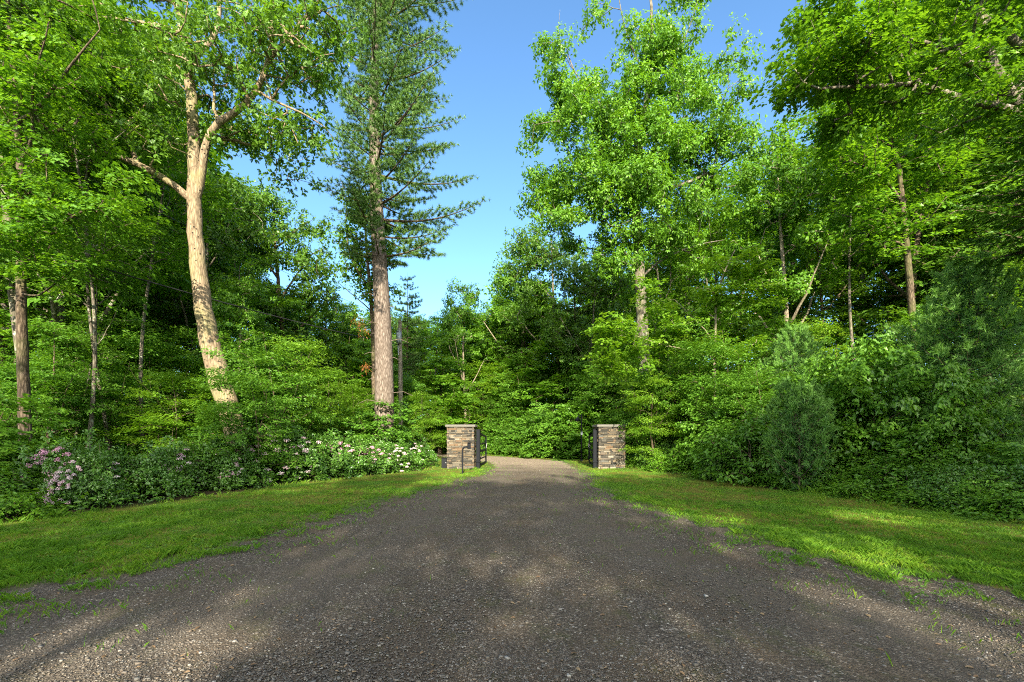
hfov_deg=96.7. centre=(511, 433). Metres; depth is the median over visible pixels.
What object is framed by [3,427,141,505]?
laurel shrub
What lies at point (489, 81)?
sky
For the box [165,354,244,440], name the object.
understory tree
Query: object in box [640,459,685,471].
shrub
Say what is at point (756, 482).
shrub
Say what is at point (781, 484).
shrub
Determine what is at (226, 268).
broadleaf tree
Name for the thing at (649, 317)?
dense tree
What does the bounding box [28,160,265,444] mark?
broadleaf tree
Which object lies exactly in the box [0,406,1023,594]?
ground
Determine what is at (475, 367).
dense tree
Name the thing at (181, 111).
broadleaf tree
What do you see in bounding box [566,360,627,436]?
understory tree
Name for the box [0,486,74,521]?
shrub
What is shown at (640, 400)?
understory tree
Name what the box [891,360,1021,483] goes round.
maple shrub
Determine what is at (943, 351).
young pine
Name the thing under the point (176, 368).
dense tree
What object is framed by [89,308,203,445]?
understory tree
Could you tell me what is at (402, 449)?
laurel shrub
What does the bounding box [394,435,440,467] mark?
laurel shrub
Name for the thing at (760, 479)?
leafy shrub
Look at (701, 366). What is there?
understory tree
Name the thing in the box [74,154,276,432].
broadleaf tree
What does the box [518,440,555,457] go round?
leafy shrub
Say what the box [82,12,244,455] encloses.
slender tree
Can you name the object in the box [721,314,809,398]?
dense tree
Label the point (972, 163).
broadleaf tree
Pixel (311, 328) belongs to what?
broadleaf tree
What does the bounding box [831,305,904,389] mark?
dense tree
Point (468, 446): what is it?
keypad post
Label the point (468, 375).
dense tree
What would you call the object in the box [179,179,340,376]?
oak tree
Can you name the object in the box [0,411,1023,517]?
undergrowth
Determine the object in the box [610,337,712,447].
dense tree
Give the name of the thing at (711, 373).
dense tree
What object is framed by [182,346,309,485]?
understory tree
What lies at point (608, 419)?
maple shrub
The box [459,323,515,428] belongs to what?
dense tree
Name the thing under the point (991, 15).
slender tree
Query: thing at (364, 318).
dense tree
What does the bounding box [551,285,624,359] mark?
broadleaf tree
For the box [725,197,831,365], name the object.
broadleaf tree
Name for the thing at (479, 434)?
swing gate
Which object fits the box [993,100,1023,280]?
broadleaf tree
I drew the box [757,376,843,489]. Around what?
young pine
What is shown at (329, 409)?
understory tree
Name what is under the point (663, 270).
slender tree
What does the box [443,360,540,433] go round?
understory tree
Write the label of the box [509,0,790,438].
hickory tree
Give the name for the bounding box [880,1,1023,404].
broadleaf tree
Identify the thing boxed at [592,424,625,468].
stone pillar
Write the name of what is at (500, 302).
broadleaf tree
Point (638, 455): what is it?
leafy shrub
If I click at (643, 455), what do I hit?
laurel shrub
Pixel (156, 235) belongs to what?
slender tree
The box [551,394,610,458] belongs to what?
maple shrub
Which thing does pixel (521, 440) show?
maple shrub
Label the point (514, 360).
dense tree
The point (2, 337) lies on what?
broadleaf tree
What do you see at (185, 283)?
broadleaf tree
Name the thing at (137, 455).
leafy shrub
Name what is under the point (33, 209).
maple tree
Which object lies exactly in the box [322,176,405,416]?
oak tree
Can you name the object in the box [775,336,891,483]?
maple shrub
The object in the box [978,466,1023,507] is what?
laurel shrub
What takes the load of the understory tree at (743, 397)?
on the ground at (440, 470)
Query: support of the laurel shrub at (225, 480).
on the ground at (440, 470)
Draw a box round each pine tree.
[312,0,490,448]
[390,275,431,415]
[540,254,610,403]
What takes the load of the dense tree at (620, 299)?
on the ground at (440, 470)
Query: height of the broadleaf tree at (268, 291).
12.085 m
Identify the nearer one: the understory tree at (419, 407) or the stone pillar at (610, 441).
the stone pillar at (610, 441)
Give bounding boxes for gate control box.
[441,458,446,467]
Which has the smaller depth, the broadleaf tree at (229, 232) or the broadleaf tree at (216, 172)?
the broadleaf tree at (229, 232)
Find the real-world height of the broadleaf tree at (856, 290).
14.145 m
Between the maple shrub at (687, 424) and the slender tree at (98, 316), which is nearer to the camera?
the slender tree at (98, 316)
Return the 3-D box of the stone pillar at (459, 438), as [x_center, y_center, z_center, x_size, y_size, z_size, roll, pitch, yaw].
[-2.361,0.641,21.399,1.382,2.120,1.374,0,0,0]
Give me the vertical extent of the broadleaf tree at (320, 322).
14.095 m
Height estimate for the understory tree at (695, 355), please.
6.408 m
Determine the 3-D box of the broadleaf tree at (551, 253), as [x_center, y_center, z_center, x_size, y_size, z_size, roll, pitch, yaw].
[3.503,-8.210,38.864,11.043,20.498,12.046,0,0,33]
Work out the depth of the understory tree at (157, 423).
15.01 m
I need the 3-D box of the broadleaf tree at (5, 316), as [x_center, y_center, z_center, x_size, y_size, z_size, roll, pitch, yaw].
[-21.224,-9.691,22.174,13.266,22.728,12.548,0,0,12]
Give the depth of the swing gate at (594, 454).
20.97 m
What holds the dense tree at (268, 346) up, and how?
on the ground at (440, 470)
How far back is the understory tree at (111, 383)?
15.63 m
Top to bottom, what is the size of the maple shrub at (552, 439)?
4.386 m
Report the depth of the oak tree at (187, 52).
14.43 m
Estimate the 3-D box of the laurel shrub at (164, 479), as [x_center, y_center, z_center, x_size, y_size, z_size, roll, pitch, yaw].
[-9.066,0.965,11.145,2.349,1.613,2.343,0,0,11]
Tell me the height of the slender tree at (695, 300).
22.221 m
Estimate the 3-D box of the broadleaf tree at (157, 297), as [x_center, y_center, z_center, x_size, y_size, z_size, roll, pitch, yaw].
[-25.035,-9.387,32.101,10.034,21.739,12.624,0,0,37]
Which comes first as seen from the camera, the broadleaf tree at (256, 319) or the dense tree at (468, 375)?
the broadleaf tree at (256, 319)
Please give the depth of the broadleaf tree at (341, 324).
33.21 m
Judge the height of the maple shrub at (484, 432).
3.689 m
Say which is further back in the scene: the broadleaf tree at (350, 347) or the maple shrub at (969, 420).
the broadleaf tree at (350, 347)
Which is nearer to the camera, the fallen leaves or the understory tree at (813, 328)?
the fallen leaves
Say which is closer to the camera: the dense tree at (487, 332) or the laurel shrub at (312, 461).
the laurel shrub at (312, 461)
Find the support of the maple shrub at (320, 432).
on the ground at (440, 470)
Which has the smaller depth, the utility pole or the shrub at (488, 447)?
the utility pole
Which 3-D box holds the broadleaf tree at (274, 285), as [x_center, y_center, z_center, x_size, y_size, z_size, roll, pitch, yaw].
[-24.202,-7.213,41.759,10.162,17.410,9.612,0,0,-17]
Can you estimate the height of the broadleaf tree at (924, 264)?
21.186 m
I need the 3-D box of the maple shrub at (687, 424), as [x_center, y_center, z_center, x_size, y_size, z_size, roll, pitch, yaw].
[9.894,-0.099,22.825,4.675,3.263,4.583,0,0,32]
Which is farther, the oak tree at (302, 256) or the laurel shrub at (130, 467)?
the oak tree at (302, 256)
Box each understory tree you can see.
[0,309,131,435]
[0,316,172,455]
[0,359,36,426]
[11,302,167,433]
[31,356,137,446]
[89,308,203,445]
[90,323,205,444]
[93,368,259,463]
[163,327,309,446]
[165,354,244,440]
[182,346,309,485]
[183,319,338,479]
[212,335,353,438]
[284,365,365,436]
[317,380,398,435]
[369,363,442,442]
[401,391,452,449]
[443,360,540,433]
[462,398,502,439]
[522,387,572,412]
[538,358,605,411]
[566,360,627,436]
[606,372,695,462]
[609,357,688,439]
[624,335,711,390]
[628,341,733,445]
[662,321,794,441]
[678,380,759,436]
[702,357,808,460]
[744,316,853,376]
[853,310,960,347]
[874,278,1023,416]
[892,302,1023,400]
[918,254,1023,423]
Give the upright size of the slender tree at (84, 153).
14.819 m
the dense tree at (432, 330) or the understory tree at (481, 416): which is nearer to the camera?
the understory tree at (481, 416)
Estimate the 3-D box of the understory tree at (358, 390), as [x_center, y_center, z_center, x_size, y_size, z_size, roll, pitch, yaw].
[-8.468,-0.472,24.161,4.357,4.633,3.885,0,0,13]
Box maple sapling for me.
[579,244,790,407]
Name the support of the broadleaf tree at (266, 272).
on the ground at (440, 470)
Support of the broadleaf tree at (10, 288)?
on the ground at (440, 470)
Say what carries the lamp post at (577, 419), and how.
on the ground at (440, 470)
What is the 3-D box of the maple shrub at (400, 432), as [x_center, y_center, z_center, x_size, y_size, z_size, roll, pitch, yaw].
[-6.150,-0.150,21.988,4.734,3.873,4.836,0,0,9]
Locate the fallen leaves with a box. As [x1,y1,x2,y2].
[0,489,1023,676]
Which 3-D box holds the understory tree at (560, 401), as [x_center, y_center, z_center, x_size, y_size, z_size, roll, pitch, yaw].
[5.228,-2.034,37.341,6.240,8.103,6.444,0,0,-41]
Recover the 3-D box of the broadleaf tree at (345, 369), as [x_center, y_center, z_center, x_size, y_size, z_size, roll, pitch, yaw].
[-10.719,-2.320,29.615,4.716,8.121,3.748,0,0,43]
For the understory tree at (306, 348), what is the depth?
18.04 m
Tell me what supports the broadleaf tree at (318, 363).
on the ground at (440, 470)
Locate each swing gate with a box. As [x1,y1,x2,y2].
[476,429,486,467]
[588,429,597,467]
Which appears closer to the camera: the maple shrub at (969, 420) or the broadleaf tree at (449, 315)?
the maple shrub at (969, 420)
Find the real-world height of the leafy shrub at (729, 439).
2.887 m
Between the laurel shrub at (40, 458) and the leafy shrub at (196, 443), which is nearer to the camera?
the laurel shrub at (40, 458)
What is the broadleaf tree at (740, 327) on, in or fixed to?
on the ground at (440, 470)
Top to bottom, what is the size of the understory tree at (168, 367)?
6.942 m
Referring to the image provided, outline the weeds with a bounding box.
[0,464,1023,613]
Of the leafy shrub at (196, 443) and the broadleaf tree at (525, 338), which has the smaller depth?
the leafy shrub at (196, 443)
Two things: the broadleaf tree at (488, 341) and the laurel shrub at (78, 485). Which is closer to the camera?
the laurel shrub at (78, 485)
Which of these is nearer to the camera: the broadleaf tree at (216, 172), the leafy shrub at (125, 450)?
the leafy shrub at (125, 450)
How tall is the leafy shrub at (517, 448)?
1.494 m
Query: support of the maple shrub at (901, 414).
on the ground at (440, 470)
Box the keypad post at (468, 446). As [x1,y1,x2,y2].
[460,443,470,473]
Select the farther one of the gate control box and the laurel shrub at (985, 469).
the gate control box
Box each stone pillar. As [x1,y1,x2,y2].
[445,425,477,468]
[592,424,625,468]
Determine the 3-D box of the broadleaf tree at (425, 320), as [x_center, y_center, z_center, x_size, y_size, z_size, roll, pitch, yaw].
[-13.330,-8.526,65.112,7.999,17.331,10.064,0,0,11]
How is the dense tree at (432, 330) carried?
on the ground at (440, 470)
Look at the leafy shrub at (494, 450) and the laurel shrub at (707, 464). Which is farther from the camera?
the leafy shrub at (494, 450)
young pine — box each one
[743,321,852,404]
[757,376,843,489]
[873,249,1023,469]
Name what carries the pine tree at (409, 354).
on the ground at (440, 470)
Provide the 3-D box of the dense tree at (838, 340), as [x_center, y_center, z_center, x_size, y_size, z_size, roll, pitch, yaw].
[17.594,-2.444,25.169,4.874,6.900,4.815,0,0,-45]
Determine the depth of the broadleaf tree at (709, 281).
37.90 m
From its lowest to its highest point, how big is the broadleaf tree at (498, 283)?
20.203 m
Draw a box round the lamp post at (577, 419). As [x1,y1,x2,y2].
[574,414,582,460]
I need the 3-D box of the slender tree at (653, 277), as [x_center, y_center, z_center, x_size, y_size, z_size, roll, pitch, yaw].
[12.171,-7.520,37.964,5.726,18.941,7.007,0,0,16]
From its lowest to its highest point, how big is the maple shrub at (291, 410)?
4.192 m
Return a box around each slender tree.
[0,3,192,453]
[0,5,165,448]
[33,173,159,444]
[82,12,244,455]
[613,146,722,374]
[622,167,718,372]
[624,253,687,333]
[655,204,730,357]
[662,176,765,363]
[671,172,753,371]
[791,76,887,343]
[792,115,902,322]
[794,90,943,359]
[807,44,955,410]
[898,2,1013,282]
[924,1,1023,358]
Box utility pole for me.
[396,320,402,424]
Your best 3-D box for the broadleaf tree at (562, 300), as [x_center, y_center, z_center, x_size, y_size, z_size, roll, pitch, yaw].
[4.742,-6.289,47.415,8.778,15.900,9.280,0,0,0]
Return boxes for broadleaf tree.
[0,0,186,433]
[0,0,203,440]
[0,2,231,355]
[0,4,156,424]
[27,55,227,437]
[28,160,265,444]
[30,0,237,325]
[43,1,214,311]
[47,190,274,447]
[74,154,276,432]
[113,167,292,431]
[157,157,246,371]
[163,248,312,400]
[169,244,305,385]
[177,235,286,346]
[192,271,281,397]
[215,258,302,382]
[234,240,281,340]
[265,316,327,384]
[277,278,368,427]
[295,304,336,411]
[300,299,364,437]
[315,336,371,437]
[320,321,396,419]
[349,301,434,413]
[392,314,434,438]
[394,317,431,378]
[402,310,470,415]
[405,315,437,415]
[434,337,479,414]
[435,276,489,424]
[435,306,475,412]
[464,314,505,406]
[471,272,569,400]
[474,248,568,394]
[480,301,562,401]
[481,288,532,340]
[494,220,623,396]
[516,299,586,399]
[534,261,636,398]
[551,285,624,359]
[582,272,679,325]
[627,211,767,376]
[658,155,831,372]
[695,110,902,338]
[704,118,849,354]
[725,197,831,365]
[751,213,899,361]
[769,207,859,322]
[786,165,943,348]
[808,0,993,292]
[812,30,1023,345]
[857,195,1023,372]
[870,0,1020,282]
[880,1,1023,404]
[937,25,1023,307]
[942,33,1020,265]
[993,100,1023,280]
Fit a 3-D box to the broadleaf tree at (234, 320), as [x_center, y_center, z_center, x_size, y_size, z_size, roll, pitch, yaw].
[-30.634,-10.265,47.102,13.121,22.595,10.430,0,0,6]
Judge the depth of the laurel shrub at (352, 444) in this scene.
16.91 m
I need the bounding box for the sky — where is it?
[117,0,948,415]
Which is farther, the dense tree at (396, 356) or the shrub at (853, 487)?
the dense tree at (396, 356)
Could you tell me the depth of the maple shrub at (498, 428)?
36.05 m
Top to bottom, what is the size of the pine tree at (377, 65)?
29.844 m
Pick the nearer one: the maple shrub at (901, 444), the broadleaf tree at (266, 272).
the maple shrub at (901, 444)
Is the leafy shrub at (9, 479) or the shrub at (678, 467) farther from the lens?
the shrub at (678, 467)
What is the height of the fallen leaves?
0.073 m
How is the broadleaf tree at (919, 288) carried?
on the ground at (440, 470)
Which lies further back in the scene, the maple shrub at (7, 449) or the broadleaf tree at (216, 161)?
the broadleaf tree at (216, 161)
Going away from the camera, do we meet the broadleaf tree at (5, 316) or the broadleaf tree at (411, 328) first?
the broadleaf tree at (5, 316)
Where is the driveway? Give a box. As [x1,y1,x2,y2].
[0,452,1023,681]
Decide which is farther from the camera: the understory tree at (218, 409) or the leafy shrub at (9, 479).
the understory tree at (218, 409)
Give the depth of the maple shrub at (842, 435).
12.64 m
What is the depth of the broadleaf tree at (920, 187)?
39.36 m
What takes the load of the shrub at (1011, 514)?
on the ground at (440, 470)
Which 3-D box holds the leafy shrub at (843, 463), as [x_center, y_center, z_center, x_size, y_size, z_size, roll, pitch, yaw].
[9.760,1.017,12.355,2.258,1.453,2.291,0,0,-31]
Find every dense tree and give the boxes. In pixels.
[0,318,135,446]
[2,322,148,444]
[106,320,165,446]
[134,359,196,439]
[163,349,209,433]
[236,333,304,408]
[333,350,403,434]
[344,309,397,417]
[357,344,422,429]
[406,353,483,453]
[416,317,461,408]
[426,349,490,427]
[432,336,496,423]
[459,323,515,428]
[473,370,526,432]
[483,348,554,420]
[508,337,602,421]
[549,291,627,401]
[561,320,635,423]
[564,288,650,402]
[573,327,662,420]
[587,271,706,397]
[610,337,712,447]
[688,357,730,420]
[719,346,739,374]
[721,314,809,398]
[735,335,798,396]
[811,325,882,389]
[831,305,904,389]
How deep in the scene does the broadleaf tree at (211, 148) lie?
38.42 m
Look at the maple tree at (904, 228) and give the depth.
20.64 m
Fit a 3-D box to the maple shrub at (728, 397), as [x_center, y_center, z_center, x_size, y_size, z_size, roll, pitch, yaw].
[10.062,-0.511,16.574,4.898,4.368,5.004,0,0,36]
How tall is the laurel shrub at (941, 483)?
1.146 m
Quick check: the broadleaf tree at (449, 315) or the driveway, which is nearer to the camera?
the driveway
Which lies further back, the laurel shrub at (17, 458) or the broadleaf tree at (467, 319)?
the broadleaf tree at (467, 319)
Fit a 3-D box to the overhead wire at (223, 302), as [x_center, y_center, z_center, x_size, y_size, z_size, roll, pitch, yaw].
[-13.135,-5.653,12.249,0.039,1.338,33.054,0,0,23]
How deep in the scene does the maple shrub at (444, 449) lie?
37.35 m
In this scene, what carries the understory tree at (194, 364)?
on the ground at (440, 470)
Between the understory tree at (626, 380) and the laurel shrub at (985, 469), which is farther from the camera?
the understory tree at (626, 380)
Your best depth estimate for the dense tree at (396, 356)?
33.02 m
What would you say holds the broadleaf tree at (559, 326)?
on the ground at (440, 470)
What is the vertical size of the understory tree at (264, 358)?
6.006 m
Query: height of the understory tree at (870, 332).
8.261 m
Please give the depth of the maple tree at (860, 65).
11.36 m
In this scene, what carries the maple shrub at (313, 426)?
on the ground at (440, 470)
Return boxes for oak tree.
[0,0,373,482]
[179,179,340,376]
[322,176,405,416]
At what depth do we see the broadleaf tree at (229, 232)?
26.21 m
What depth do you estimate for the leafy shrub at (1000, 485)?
8.90 m
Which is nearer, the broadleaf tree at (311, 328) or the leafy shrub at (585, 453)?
the leafy shrub at (585, 453)
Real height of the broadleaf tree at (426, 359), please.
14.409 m
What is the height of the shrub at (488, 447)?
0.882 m
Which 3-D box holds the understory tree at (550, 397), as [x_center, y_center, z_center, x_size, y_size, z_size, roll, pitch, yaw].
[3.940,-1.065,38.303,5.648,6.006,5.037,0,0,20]
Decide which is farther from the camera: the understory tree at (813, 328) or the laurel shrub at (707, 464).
the understory tree at (813, 328)
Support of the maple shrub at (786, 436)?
on the ground at (440, 470)
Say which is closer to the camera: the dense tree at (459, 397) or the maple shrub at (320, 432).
the maple shrub at (320, 432)
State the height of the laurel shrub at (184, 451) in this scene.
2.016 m
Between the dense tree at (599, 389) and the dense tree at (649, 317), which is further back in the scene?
the dense tree at (649, 317)
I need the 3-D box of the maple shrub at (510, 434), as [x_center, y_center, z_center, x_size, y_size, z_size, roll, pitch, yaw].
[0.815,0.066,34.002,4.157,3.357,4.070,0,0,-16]
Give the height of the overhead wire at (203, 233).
2.955 m
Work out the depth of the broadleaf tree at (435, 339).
46.46 m
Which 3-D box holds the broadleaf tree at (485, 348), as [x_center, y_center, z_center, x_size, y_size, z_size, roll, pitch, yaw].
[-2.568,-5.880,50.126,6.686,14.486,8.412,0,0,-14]
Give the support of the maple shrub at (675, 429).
on the ground at (440, 470)
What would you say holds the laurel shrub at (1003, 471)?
on the ground at (440, 470)
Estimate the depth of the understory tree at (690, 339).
27.47 m
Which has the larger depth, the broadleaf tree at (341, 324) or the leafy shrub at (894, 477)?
the broadleaf tree at (341, 324)
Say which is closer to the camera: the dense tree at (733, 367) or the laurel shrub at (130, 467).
the laurel shrub at (130, 467)
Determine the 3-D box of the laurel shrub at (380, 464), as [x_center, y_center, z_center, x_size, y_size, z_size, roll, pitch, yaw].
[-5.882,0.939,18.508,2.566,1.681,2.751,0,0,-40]
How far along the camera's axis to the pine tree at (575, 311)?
37.35 m
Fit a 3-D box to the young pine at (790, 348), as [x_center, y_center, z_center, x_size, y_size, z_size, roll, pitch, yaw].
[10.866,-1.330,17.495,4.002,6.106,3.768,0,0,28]
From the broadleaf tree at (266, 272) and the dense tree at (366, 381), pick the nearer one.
the dense tree at (366, 381)
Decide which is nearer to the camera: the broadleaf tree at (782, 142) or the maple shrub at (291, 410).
the maple shrub at (291, 410)
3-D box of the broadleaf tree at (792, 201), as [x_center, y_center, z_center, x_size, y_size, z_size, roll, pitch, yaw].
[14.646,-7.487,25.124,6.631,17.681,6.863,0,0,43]
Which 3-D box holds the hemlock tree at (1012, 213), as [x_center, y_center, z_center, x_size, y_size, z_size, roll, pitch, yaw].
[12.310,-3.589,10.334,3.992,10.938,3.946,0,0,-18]
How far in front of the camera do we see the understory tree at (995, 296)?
21.65 m
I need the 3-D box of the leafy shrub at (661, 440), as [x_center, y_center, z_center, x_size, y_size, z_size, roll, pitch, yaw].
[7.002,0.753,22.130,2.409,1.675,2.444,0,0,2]
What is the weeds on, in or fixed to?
on the ground at (440, 470)
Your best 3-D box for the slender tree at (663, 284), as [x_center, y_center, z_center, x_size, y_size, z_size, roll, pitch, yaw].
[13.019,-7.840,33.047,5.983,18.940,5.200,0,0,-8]
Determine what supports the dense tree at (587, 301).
on the ground at (440, 470)
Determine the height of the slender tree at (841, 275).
19.954 m
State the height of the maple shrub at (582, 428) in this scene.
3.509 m
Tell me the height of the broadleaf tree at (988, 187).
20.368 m
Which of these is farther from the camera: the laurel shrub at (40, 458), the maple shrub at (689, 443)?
the maple shrub at (689, 443)
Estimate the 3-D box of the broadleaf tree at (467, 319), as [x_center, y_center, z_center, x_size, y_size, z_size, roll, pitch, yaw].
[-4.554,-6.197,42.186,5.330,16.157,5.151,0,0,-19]
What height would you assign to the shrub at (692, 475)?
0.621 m
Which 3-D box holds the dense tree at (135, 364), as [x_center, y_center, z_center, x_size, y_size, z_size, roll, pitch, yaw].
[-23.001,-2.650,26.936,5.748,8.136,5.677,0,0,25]
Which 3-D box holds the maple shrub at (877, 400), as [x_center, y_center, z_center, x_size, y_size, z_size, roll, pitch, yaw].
[10.046,-0.533,12.945,3.452,4.715,3.384,0,0,25]
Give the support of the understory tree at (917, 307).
on the ground at (440, 470)
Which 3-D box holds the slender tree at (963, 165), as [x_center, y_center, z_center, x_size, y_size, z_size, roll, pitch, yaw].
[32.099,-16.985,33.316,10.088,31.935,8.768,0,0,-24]
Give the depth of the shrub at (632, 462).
20.88 m
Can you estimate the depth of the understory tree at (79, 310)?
21.84 m
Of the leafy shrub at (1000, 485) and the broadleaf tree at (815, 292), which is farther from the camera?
the broadleaf tree at (815, 292)
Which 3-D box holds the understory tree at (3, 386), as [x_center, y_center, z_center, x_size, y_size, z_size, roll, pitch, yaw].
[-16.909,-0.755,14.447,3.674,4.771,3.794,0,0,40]
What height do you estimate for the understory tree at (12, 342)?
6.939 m
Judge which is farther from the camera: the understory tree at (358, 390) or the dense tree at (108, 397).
the understory tree at (358, 390)
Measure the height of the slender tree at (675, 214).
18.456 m
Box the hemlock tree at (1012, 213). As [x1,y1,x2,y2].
[938,69,1023,269]
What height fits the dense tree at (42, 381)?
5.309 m
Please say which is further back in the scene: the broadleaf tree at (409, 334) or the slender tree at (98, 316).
the broadleaf tree at (409, 334)
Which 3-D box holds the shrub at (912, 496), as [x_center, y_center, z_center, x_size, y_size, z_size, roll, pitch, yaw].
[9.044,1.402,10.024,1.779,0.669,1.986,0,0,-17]
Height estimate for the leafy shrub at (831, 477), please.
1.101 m
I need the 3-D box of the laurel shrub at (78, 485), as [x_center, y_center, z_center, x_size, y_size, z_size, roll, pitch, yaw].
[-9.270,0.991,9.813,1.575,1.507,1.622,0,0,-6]
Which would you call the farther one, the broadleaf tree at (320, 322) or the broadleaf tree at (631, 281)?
the broadleaf tree at (631, 281)
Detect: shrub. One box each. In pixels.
[0,393,89,506]
[0,440,55,482]
[0,464,66,516]
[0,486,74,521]
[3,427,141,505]
[34,445,132,509]
[61,450,153,494]
[84,440,201,502]
[100,443,146,456]
[116,450,151,466]
[149,426,256,494]
[163,430,273,481]
[182,376,315,476]
[198,442,275,491]
[218,418,335,485]
[258,400,321,439]
[260,422,365,481]
[295,402,340,436]
[302,430,385,477]
[322,399,427,469]
[346,436,402,475]
[370,435,422,472]
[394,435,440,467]
[431,410,468,451]
[481,413,500,442]
[481,446,494,454]
[483,412,525,453]
[487,432,518,454]
[495,413,529,455]
[507,402,569,457]
[509,442,530,455]
[518,394,587,458]
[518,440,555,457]
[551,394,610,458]
[555,411,592,457]
[571,441,592,458]
[584,402,631,453]
[621,404,675,457]
[625,455,643,467]
[632,435,675,458]
[633,443,669,465]
[635,438,683,462]
[637,444,679,467]
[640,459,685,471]
[654,403,692,447]
[654,441,695,472]
[665,461,696,471]
[667,409,703,448]
[672,387,750,471]
[682,465,723,478]
[686,398,800,488]
[693,444,770,482]
[708,363,842,473]
[731,471,776,486]
[742,409,847,470]
[747,454,810,486]
[771,472,833,490]
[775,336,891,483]
[775,456,875,492]
[793,410,875,478]
[795,330,953,486]
[818,474,896,502]
[834,448,907,489]
[848,446,967,501]
[849,416,1000,490]
[876,482,967,512]
[886,390,1003,449]
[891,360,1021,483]
[895,460,1016,512]
[923,450,1023,495]
[928,469,1023,518]
[947,432,1023,488]
[952,486,1023,523]
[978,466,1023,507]
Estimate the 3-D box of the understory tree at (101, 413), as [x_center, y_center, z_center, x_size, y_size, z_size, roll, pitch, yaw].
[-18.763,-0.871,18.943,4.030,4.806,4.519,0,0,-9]
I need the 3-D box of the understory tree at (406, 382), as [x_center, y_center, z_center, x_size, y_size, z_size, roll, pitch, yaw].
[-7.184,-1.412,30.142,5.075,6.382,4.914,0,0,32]
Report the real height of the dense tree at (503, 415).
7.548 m
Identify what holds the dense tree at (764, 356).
on the ground at (440, 470)
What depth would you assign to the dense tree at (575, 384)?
32.15 m
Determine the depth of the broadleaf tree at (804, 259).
30.43 m
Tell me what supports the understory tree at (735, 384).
on the ground at (440, 470)
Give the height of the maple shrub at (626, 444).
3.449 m
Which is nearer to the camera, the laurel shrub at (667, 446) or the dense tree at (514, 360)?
the laurel shrub at (667, 446)
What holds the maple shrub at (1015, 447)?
on the ground at (440, 470)
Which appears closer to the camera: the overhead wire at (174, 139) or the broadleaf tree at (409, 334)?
the overhead wire at (174, 139)
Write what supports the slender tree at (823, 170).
on the ground at (440, 470)
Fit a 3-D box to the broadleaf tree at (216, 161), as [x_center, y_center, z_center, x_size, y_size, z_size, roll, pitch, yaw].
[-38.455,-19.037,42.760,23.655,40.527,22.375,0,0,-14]
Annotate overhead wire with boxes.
[10,1,395,318]
[11,139,397,322]
[11,240,398,344]
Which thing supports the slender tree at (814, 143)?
on the ground at (440, 470)
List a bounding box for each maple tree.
[0,0,175,445]
[746,0,1023,156]
[777,58,1023,370]
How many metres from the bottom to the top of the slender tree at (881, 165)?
28.661 m
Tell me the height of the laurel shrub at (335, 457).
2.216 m
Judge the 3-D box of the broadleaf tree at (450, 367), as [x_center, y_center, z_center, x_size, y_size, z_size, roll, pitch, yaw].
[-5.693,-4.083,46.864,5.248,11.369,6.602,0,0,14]
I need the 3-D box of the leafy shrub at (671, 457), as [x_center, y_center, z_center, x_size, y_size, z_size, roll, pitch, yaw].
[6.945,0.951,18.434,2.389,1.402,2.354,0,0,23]
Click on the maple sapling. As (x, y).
(737, 272)
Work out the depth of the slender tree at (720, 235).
28.02 m
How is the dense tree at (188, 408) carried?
on the ground at (440, 470)
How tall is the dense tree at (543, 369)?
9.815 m
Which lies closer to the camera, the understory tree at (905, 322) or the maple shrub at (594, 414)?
the understory tree at (905, 322)

